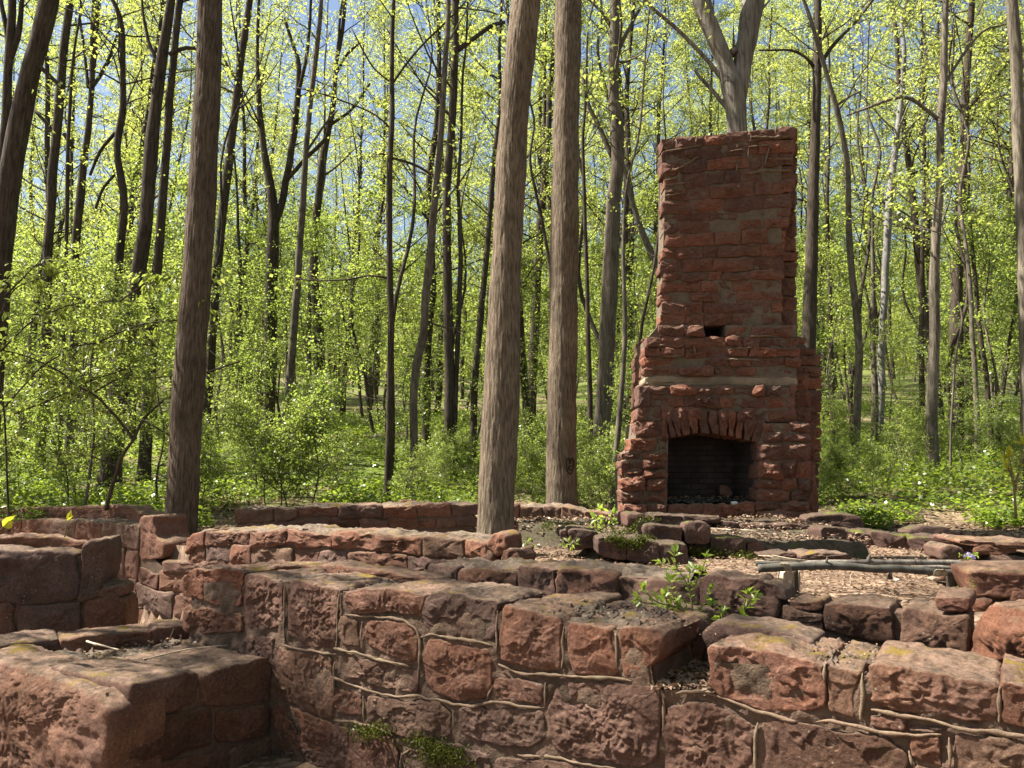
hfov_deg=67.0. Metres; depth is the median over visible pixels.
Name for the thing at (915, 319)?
understory tree
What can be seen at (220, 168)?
young tree
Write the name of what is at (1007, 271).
young tree
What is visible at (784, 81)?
woodland tree
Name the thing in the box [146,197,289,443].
understory tree
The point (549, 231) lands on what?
young tree
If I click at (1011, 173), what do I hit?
woodland tree
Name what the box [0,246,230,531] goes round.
leafy sapling
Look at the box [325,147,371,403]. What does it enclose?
young tree
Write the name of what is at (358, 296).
understory tree
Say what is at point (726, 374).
stone chimney
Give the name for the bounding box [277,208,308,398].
young tree
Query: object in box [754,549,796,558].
stone block
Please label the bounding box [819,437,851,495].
woodland shrub
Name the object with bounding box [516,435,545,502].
woodland shrub
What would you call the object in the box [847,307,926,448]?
understory tree
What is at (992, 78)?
woodland tree
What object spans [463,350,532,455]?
understory tree
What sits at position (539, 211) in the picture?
tree
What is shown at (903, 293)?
young tree
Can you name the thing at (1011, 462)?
woodland shrub
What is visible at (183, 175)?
young tree
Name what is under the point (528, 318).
distant wood
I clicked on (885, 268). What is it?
tree
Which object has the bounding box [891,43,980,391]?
woodland tree
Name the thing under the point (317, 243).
understory tree
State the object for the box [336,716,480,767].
moss patch
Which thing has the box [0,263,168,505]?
understory tree
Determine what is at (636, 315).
understory tree
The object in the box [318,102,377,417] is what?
young tree
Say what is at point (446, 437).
woodland shrub
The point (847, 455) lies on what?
woodland shrub
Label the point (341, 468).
woodland shrub
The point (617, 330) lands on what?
young tree
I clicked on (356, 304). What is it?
understory tree
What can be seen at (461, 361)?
woodland tree
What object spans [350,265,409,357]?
understory tree
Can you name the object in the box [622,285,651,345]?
understory tree
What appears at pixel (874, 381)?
tree
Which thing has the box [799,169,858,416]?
young tree
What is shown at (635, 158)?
woodland tree
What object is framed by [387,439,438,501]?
woodland shrub
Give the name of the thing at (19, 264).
understory tree
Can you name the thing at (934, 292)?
tree
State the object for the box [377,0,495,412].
woodland tree
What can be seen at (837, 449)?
woodland shrub
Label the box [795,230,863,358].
understory tree
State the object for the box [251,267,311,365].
understory tree
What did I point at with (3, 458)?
understory tree
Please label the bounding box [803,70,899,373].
woodland tree
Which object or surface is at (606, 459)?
woodland shrub
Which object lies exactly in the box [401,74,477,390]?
woodland tree
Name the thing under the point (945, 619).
stone wall
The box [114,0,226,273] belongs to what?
woodland tree
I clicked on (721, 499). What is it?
hearth rubble
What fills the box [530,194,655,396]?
understory tree
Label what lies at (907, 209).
woodland tree
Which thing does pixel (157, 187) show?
woodland tree
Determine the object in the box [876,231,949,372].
understory tree
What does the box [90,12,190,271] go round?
woodland tree
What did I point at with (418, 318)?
understory tree
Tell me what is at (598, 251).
understory tree
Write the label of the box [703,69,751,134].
woodland tree
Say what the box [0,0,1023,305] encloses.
sky
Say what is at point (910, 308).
understory tree
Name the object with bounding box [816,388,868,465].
woodland shrub
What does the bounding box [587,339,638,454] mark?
understory tree
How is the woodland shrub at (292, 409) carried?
on the forest floor
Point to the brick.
(749, 502)
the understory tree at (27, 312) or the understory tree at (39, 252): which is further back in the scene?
the understory tree at (39, 252)
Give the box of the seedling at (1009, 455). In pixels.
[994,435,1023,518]
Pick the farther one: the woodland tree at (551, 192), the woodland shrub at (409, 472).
the woodland tree at (551, 192)
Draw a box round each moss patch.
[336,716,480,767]
[538,513,660,534]
[601,531,656,551]
[687,544,762,560]
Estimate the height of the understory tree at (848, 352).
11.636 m
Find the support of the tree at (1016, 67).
on the forest floor
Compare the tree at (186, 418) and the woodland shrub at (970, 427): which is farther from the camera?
the woodland shrub at (970, 427)
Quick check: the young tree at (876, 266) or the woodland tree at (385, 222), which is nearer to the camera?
the young tree at (876, 266)
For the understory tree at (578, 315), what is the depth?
50.15 m
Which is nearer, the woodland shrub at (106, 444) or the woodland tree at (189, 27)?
the woodland shrub at (106, 444)
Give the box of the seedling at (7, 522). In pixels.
[0,516,13,529]
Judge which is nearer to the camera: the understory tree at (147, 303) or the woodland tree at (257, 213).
the understory tree at (147, 303)
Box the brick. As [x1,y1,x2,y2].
[738,501,755,506]
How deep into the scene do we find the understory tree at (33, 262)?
34.74 m
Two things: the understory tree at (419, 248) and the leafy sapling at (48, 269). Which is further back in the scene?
the understory tree at (419, 248)
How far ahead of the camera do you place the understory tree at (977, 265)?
29.85 m
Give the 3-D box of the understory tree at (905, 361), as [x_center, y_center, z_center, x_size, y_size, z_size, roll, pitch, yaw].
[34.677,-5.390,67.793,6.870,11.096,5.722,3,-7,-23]
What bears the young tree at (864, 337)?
on the forest floor
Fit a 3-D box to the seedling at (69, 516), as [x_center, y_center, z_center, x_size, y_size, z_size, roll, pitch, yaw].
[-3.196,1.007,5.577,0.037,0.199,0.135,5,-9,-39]
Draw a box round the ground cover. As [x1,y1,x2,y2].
[0,398,1023,528]
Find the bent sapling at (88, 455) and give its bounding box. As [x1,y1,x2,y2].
[0,337,260,509]
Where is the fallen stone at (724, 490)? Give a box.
[718,485,731,495]
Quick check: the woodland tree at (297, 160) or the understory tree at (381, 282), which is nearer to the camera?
the understory tree at (381, 282)
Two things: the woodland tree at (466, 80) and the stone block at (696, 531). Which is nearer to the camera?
the stone block at (696, 531)
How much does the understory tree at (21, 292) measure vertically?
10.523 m
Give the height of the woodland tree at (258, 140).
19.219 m
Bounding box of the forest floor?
[0,303,1023,767]
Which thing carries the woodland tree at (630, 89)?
on the forest floor
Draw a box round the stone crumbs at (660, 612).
[279,567,1001,693]
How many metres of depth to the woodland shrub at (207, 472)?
11.45 m
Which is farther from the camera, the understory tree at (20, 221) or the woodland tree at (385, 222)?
the woodland tree at (385, 222)
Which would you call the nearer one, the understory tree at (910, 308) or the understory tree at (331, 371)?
the understory tree at (331, 371)
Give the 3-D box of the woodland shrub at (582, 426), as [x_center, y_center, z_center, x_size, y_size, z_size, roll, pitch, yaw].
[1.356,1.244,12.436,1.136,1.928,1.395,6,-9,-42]
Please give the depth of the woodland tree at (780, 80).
67.63 m
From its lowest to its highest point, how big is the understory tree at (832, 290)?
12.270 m
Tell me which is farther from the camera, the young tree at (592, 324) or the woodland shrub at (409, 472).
the young tree at (592, 324)
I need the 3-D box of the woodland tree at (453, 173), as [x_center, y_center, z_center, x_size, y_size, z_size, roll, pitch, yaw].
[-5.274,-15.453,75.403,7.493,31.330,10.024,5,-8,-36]
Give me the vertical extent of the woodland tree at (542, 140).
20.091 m
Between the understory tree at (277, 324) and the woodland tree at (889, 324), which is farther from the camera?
the woodland tree at (889, 324)
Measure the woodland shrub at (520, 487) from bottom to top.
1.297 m
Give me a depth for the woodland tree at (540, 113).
34.10 m
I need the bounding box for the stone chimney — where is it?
[615,126,822,520]
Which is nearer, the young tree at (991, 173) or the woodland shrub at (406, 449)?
the woodland shrub at (406, 449)
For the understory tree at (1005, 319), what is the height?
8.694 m
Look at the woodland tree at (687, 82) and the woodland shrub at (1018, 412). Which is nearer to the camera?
the woodland shrub at (1018, 412)
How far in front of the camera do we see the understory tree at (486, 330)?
73.41 m
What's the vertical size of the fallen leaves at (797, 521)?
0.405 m
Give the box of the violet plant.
[959,552,979,559]
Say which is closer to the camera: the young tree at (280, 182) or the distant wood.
the young tree at (280, 182)
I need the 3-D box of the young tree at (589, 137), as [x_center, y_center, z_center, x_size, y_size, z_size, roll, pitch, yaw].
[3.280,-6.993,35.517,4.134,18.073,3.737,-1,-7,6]
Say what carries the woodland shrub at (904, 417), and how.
on the forest floor
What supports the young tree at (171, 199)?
on the forest floor
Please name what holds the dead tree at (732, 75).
on the forest floor
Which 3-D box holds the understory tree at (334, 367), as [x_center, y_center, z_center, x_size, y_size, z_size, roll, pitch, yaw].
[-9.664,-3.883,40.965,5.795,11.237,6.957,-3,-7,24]
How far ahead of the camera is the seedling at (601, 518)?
7.31 m
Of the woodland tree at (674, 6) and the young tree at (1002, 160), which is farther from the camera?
the woodland tree at (674, 6)
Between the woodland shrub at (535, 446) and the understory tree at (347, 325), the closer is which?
the woodland shrub at (535, 446)
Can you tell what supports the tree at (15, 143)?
on the forest floor
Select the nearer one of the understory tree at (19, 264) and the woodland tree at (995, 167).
the understory tree at (19, 264)
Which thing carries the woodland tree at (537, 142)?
on the forest floor
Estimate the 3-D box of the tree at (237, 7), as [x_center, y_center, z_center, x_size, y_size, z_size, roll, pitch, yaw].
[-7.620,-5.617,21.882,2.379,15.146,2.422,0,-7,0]
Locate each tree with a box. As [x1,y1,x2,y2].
[0,0,37,159]
[0,0,73,306]
[0,0,109,430]
[0,0,119,417]
[0,0,125,437]
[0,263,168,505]
[0,340,48,519]
[2,0,240,362]
[2,270,77,421]
[3,230,165,502]
[4,231,71,446]
[5,219,52,376]
[5,221,80,420]
[5,236,82,410]
[6,120,44,375]
[7,197,55,353]
[7,229,52,380]
[7,240,93,390]
[7,264,41,377]
[8,0,97,392]
[10,247,100,412]
[12,0,192,472]
[14,211,91,351]
[15,1,100,395]
[15,195,109,397]
[17,136,234,415]
[20,215,176,408]
[23,214,90,334]
[26,11,118,396]
[27,95,95,409]
[41,266,106,375]
[42,0,186,394]
[51,0,158,455]
[52,0,185,292]
[55,0,222,407]
[55,66,168,405]
[56,0,137,478]
[57,0,240,438]
[59,230,135,409]
[64,0,189,428]
[67,204,183,437]
[73,81,153,305]
[78,218,179,369]
[80,121,111,389]
[86,108,140,265]
[87,287,230,504]
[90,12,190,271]
[93,71,178,291]
[94,0,195,495]
[104,222,181,371]
[107,202,228,398]
[109,196,250,402]
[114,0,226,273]
[122,1,196,423]
[128,0,298,460]
[134,98,191,331]
[135,0,189,480]
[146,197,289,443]
[150,154,303,387]
[154,248,280,468]
[157,0,303,286]
[159,237,259,372]
[164,0,222,534]
[173,0,325,429]
[174,213,277,395]
[174,250,233,345]
[175,113,241,310]
[179,41,257,415]
[192,0,328,452]
[211,0,341,413]
[212,318,311,495]
[214,54,306,392]
[215,0,312,419]
[215,154,278,429]
[216,0,283,445]
[216,191,355,402]
[217,63,300,377]
[218,202,322,359]
[220,204,323,353]
[225,175,376,410]
[236,137,304,431]
[240,0,381,443]
[240,210,378,437]
[242,156,298,436]
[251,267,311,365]
[252,187,384,383]
[254,97,334,301]
[258,0,360,469]
[268,175,443,433]
[269,0,506,501]
[275,0,386,445]
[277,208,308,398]
[277,259,342,380]
[278,207,385,407]
[285,102,352,299]
[298,261,369,404]
[305,69,370,376]
[311,0,429,394]
[316,44,411,432]
[317,0,425,417]
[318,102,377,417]
[323,227,401,386]
[324,0,500,446]
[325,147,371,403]
[325,271,370,383]
[329,0,442,405]
[330,223,416,428]
[334,256,400,411]
[336,0,482,479]
[346,122,408,385]
[348,0,510,481]
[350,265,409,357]
[354,241,483,425]
[363,320,439,473]
[369,213,488,394]
[370,227,469,408]
[370,256,476,386]
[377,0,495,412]
[392,163,420,399]
[394,0,482,499]
[394,0,501,360]
[394,288,441,354]
[396,0,510,481]
[397,271,465,378]
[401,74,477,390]
[404,0,608,448]
[415,168,544,420]
[417,85,495,453]
[418,31,495,398]
[422,87,487,281]
[424,210,548,439]
[433,0,588,300]
[437,0,509,463]
[456,0,610,279]
[457,41,503,274]
[460,227,548,390]
[460,260,490,388]
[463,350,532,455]
[466,160,491,324]
[468,301,541,337]
[471,0,606,318]
[472,224,595,445]
[473,0,584,278]
[473,0,635,272]
[474,208,595,400]
[476,0,539,533]
[495,0,608,434]
[502,0,716,507]
[522,284,584,393]
[523,91,551,320]
[523,219,600,394]
[523,333,612,434]
[524,20,591,304]
[524,63,604,305]
[525,108,549,279]
[529,257,596,358]
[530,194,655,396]
[532,0,724,274]
[532,103,582,310]
[536,0,642,347]
[536,0,693,283]
[540,293,596,373]
[541,240,601,376]
[546,0,581,505]
[549,0,726,430]
[550,60,610,234]
[552,0,675,480]
[578,170,658,392]
[578,226,647,395]
[578,245,641,378]
[579,2,658,333]
[579,78,635,375]
[579,84,643,351]
[579,99,621,306]
[580,0,633,501]
[581,0,725,276]
[581,87,656,425]
[581,244,655,353]
[582,223,657,427]
[587,64,660,300]
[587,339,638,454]
[595,179,656,342]
[597,86,655,423]
[600,8,681,341]
[611,307,652,428]
[617,0,769,131]
[621,0,719,277]
[621,66,683,310]
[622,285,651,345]
[655,0,798,183]
[658,0,751,222]
[684,57,724,134]
[686,29,756,133]
[700,0,832,261]
[702,109,726,134]
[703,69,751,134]
[714,0,826,273]
[719,0,834,254]
[733,44,765,130]
[741,0,916,470]
[751,0,836,272]
[751,0,844,248]
[755,0,907,352]
[760,0,885,404]
[762,0,906,404]
[774,52,853,275]
[780,72,832,219]
[785,7,883,391]
[793,0,854,435]
[795,0,899,444]
[795,191,890,425]
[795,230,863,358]
[795,252,851,343]
[796,188,911,404]
[796,209,828,336]
[796,235,882,439]
[797,0,911,445]
[797,0,980,429]
[797,119,837,421]
[797,244,858,347]
[797,320,843,427]
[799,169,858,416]
[801,115,853,386]
[802,0,953,443]
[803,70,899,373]
[810,0,1023,472]
[811,0,920,388]
[818,214,901,378]
[819,63,893,431]
[822,144,993,478]
[832,39,898,336]
[838,0,992,427]
[838,229,945,391]
[843,77,903,367]
[845,76,930,379]
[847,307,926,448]
[851,0,1008,303]
[854,114,917,408]
[859,0,977,292]
[860,278,913,359]
[861,102,927,378]
[861,202,982,381]
[865,0,1005,412]
[868,0,1023,459]
[871,0,1023,455]
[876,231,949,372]
[876,262,918,378]
[887,267,945,354]
[888,165,1018,419]
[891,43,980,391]
[891,226,992,380]
[893,0,1023,270]
[894,0,1007,449]
[895,0,1023,452]
[906,0,1023,237]
[911,212,1019,401]
[914,242,1011,381]
[916,199,1018,376]
[918,340,992,464]
[930,0,1014,394]
[934,92,1000,352]
[940,185,1019,398]
[940,240,1006,376]
[945,0,1023,394]
[951,0,1021,246]
[951,23,1015,384]
[955,301,1021,429]
[956,177,1002,380]
[958,5,1023,453]
[961,5,1023,283]
[968,172,1018,373]
[975,79,1013,283]
[978,0,1023,259]
[984,106,1016,318]
[986,169,1019,391]
[989,196,1019,395]
[992,6,1023,273]
[1002,281,1017,370]
[1005,0,1023,498]
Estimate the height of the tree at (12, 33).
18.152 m
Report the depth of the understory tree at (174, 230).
23.65 m
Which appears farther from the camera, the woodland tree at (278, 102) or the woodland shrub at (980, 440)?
the woodland tree at (278, 102)
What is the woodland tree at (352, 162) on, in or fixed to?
on the forest floor
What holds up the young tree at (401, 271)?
on the forest floor
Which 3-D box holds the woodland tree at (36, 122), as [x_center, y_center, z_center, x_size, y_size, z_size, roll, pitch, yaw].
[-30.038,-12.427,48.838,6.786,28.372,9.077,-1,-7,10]
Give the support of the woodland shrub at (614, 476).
on the forest floor
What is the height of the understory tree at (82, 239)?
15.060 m
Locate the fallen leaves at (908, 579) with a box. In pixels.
[137,467,1023,610]
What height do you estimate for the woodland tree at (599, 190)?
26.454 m
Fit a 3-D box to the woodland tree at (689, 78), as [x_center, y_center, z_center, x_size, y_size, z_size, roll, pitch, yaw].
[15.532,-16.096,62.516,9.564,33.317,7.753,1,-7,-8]
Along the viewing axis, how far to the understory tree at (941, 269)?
36.34 m
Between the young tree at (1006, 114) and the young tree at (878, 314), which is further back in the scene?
the young tree at (878, 314)
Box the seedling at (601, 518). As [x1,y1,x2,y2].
[584,503,617,532]
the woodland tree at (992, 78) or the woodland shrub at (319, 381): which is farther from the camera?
the woodland tree at (992, 78)
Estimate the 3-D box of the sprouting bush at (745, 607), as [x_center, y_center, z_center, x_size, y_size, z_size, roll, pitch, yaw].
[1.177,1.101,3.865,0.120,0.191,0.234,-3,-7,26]
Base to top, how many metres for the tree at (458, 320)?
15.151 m
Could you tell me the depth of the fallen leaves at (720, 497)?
9.40 m
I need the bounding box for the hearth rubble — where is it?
[671,496,749,501]
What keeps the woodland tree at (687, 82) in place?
on the forest floor
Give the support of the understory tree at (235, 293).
on the forest floor
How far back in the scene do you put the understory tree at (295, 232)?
32.78 m
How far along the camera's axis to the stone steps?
6.91 m
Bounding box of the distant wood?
[5,223,1009,378]
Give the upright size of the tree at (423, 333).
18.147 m
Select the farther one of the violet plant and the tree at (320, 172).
the tree at (320, 172)
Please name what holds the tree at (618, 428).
on the forest floor
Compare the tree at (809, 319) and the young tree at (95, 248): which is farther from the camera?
the young tree at (95, 248)
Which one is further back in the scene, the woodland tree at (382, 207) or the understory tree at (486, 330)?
the understory tree at (486, 330)
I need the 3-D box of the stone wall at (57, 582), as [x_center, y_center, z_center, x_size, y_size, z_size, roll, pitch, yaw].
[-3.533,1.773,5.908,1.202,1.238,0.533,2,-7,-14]
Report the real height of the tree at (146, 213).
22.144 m
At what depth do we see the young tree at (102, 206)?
25.20 m
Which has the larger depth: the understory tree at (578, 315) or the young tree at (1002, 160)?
the understory tree at (578, 315)
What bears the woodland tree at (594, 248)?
on the forest floor
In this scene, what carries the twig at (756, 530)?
on the stone steps
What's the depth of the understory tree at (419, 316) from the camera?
52.53 m
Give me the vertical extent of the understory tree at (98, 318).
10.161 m
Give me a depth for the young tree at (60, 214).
37.07 m
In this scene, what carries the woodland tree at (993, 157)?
on the forest floor
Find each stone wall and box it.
[0,504,536,623]
[0,532,138,633]
[0,619,271,767]
[182,559,1023,767]
[234,499,618,532]
[428,556,975,662]
[799,511,960,550]
[923,533,1023,663]
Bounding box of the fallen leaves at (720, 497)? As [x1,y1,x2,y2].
[668,495,745,499]
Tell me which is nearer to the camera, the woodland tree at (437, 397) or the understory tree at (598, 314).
the woodland tree at (437, 397)
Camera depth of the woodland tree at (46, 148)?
26.56 m
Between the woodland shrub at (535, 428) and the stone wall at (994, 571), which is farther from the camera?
the woodland shrub at (535, 428)
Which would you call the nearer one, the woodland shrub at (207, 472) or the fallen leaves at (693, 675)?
the fallen leaves at (693, 675)
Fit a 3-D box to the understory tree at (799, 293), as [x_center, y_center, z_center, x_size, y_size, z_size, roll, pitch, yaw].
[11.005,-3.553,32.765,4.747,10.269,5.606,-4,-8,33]
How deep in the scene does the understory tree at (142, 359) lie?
11.35 m
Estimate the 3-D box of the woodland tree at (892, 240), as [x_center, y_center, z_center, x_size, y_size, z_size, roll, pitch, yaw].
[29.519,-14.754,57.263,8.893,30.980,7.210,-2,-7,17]
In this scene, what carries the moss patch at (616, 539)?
on the stone steps
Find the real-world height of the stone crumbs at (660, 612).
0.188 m
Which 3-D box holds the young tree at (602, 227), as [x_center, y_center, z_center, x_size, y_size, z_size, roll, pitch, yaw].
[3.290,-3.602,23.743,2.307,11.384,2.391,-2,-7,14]
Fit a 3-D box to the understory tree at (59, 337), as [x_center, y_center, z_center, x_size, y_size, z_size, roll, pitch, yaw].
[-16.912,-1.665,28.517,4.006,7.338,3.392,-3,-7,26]
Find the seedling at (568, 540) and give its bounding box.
[559,536,579,550]
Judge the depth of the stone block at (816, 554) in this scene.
6.18 m
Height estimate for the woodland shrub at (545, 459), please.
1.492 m
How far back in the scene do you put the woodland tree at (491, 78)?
67.81 m
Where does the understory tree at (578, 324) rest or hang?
on the forest floor
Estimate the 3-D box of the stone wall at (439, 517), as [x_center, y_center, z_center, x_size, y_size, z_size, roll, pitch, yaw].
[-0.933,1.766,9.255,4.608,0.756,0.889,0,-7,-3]
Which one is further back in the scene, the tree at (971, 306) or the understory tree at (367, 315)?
the understory tree at (367, 315)
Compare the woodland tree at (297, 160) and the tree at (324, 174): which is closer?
the tree at (324, 174)
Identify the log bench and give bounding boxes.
[755,555,967,593]
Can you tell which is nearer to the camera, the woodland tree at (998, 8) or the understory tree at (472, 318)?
the woodland tree at (998, 8)
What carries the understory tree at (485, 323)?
on the forest floor
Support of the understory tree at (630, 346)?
on the forest floor
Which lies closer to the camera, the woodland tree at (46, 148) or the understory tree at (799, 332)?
the understory tree at (799, 332)
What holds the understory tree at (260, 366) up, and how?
on the forest floor
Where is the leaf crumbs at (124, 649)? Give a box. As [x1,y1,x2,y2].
[47,635,238,693]
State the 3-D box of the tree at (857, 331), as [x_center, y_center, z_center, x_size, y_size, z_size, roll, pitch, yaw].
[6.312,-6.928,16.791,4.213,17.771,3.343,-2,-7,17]
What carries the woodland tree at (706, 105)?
on the forest floor
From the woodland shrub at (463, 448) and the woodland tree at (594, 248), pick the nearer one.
the woodland shrub at (463, 448)
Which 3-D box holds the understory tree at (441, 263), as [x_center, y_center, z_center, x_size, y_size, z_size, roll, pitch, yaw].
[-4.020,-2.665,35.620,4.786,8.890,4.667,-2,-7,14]
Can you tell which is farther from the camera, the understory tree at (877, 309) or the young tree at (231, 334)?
the understory tree at (877, 309)
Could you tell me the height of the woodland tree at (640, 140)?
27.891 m
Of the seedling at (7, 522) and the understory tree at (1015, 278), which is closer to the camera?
the seedling at (7, 522)
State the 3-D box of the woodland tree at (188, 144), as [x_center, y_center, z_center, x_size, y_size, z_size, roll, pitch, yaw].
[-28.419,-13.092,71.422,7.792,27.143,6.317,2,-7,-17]
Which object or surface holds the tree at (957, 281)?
on the forest floor
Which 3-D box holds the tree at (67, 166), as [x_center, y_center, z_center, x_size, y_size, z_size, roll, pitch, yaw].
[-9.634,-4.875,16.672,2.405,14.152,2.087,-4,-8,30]
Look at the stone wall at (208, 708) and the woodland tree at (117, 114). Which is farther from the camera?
the woodland tree at (117, 114)
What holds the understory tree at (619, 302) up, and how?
on the forest floor
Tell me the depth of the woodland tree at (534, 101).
32.49 m
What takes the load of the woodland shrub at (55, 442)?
on the forest floor
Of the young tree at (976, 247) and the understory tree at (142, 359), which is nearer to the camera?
the understory tree at (142, 359)
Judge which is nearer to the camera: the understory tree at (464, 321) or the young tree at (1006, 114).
the young tree at (1006, 114)
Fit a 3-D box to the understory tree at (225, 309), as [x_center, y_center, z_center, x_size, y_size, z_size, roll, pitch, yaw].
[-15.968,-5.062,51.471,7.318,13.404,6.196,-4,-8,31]
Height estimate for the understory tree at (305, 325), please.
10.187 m
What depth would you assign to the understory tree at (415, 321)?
63.44 m
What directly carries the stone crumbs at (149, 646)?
on the stone wall at (208, 708)
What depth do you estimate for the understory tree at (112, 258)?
15.95 m
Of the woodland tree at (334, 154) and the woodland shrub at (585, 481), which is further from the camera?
the woodland tree at (334, 154)
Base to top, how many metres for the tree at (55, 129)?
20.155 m
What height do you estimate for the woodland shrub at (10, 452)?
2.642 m
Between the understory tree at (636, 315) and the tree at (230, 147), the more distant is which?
the understory tree at (636, 315)
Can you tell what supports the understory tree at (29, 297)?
on the forest floor
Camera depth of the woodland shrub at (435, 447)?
14.37 m
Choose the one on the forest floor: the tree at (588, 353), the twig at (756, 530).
the tree at (588, 353)
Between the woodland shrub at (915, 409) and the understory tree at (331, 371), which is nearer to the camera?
the woodland shrub at (915, 409)
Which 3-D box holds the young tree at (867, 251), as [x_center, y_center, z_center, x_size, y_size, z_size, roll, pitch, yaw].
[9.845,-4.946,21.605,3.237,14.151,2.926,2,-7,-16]
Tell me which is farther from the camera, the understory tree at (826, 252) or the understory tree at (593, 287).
the understory tree at (593, 287)
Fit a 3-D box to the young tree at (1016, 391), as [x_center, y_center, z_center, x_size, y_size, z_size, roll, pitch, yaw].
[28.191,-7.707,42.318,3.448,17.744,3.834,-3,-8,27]
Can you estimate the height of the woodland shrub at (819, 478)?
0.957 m
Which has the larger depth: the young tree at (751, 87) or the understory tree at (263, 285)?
the understory tree at (263, 285)
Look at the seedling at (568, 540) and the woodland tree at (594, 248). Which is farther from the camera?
the woodland tree at (594, 248)
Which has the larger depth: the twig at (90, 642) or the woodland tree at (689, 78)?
the woodland tree at (689, 78)
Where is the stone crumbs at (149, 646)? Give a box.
[63,637,242,668]
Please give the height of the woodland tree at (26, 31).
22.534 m
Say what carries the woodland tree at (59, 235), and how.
on the forest floor
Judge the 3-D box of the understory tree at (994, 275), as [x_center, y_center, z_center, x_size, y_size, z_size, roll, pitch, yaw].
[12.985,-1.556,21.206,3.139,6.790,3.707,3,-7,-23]
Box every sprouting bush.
[631,542,714,610]
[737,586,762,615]
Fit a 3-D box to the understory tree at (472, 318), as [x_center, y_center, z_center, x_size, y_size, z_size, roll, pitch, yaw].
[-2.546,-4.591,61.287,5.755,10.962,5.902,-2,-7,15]
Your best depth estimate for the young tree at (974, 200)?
40.57 m
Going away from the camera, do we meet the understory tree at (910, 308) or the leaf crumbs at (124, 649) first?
the leaf crumbs at (124, 649)
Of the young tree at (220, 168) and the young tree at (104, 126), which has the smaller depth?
the young tree at (220, 168)
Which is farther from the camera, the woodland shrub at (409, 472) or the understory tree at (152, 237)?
the understory tree at (152, 237)
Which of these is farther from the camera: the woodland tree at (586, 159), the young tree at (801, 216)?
the woodland tree at (586, 159)
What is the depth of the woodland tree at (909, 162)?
25.58 m
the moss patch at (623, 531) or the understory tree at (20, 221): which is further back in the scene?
the understory tree at (20, 221)
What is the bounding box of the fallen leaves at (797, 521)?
[514,513,873,558]
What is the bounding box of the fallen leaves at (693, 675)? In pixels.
[650,660,714,695]
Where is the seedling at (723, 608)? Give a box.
[706,596,727,619]
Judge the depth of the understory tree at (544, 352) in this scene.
38.59 m
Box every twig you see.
[85,640,119,649]
[143,645,226,659]
[741,529,772,530]
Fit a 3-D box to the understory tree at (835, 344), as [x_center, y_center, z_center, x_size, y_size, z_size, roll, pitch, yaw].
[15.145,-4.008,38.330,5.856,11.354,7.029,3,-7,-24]
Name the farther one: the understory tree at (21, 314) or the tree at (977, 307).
the understory tree at (21, 314)
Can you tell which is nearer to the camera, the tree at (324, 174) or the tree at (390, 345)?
the tree at (390, 345)
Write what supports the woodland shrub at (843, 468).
on the forest floor
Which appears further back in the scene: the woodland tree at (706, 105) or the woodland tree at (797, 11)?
the woodland tree at (706, 105)
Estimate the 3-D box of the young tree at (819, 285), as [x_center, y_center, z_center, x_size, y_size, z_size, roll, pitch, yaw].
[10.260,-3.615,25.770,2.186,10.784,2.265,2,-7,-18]
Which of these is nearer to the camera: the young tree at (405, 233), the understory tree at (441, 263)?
the understory tree at (441, 263)
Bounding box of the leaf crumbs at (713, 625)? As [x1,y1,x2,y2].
[352,580,877,662]
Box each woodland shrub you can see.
[0,362,52,497]
[0,385,28,493]
[5,374,124,500]
[51,401,131,496]
[132,399,247,503]
[165,408,234,509]
[210,383,307,505]
[240,385,328,506]
[246,391,338,505]
[257,361,350,502]
[311,426,366,497]
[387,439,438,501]
[392,436,428,491]
[396,453,434,495]
[421,429,467,492]
[423,438,454,488]
[424,415,476,468]
[451,420,479,478]
[477,476,535,502]
[515,428,582,502]
[516,433,532,476]
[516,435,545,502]
[518,406,589,485]
[534,425,584,499]
[576,410,622,507]
[577,438,605,508]
[578,428,625,504]
[579,461,603,497]
[581,445,623,507]
[596,434,625,505]
[815,425,855,497]
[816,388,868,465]
[816,456,837,493]
[817,433,831,464]
[818,443,849,491]
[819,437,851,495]
[819,442,869,498]
[838,440,864,478]
[852,399,932,480]
[852,433,900,502]
[879,427,916,468]
[884,407,946,467]
[907,402,955,456]
[917,406,971,456]
[938,389,1012,464]
[939,426,958,460]
[964,409,987,447]
[968,409,1023,491]
[983,395,1017,437]
[995,401,1021,444]
[998,444,1021,470]
[1002,420,1022,469]
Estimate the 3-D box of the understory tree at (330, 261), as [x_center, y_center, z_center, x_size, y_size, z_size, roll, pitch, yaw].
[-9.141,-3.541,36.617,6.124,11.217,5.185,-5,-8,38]
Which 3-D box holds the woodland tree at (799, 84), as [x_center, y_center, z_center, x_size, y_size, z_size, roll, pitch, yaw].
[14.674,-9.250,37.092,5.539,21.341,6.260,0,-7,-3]
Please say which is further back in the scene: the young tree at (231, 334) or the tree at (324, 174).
the young tree at (231, 334)
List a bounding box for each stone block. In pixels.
[637,521,681,541]
[676,520,710,544]
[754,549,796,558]
[787,548,849,559]
[808,525,847,539]
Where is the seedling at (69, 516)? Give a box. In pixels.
[64,510,71,536]
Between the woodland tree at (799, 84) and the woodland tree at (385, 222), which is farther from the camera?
the woodland tree at (385, 222)
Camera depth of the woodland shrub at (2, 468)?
11.94 m
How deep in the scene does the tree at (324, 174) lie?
22.79 m
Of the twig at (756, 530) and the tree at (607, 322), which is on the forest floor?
the tree at (607, 322)
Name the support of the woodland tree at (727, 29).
on the forest floor
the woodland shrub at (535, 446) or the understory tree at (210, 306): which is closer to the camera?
the woodland shrub at (535, 446)
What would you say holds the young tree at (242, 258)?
on the forest floor
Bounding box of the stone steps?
[518,510,868,564]
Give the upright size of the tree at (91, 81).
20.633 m

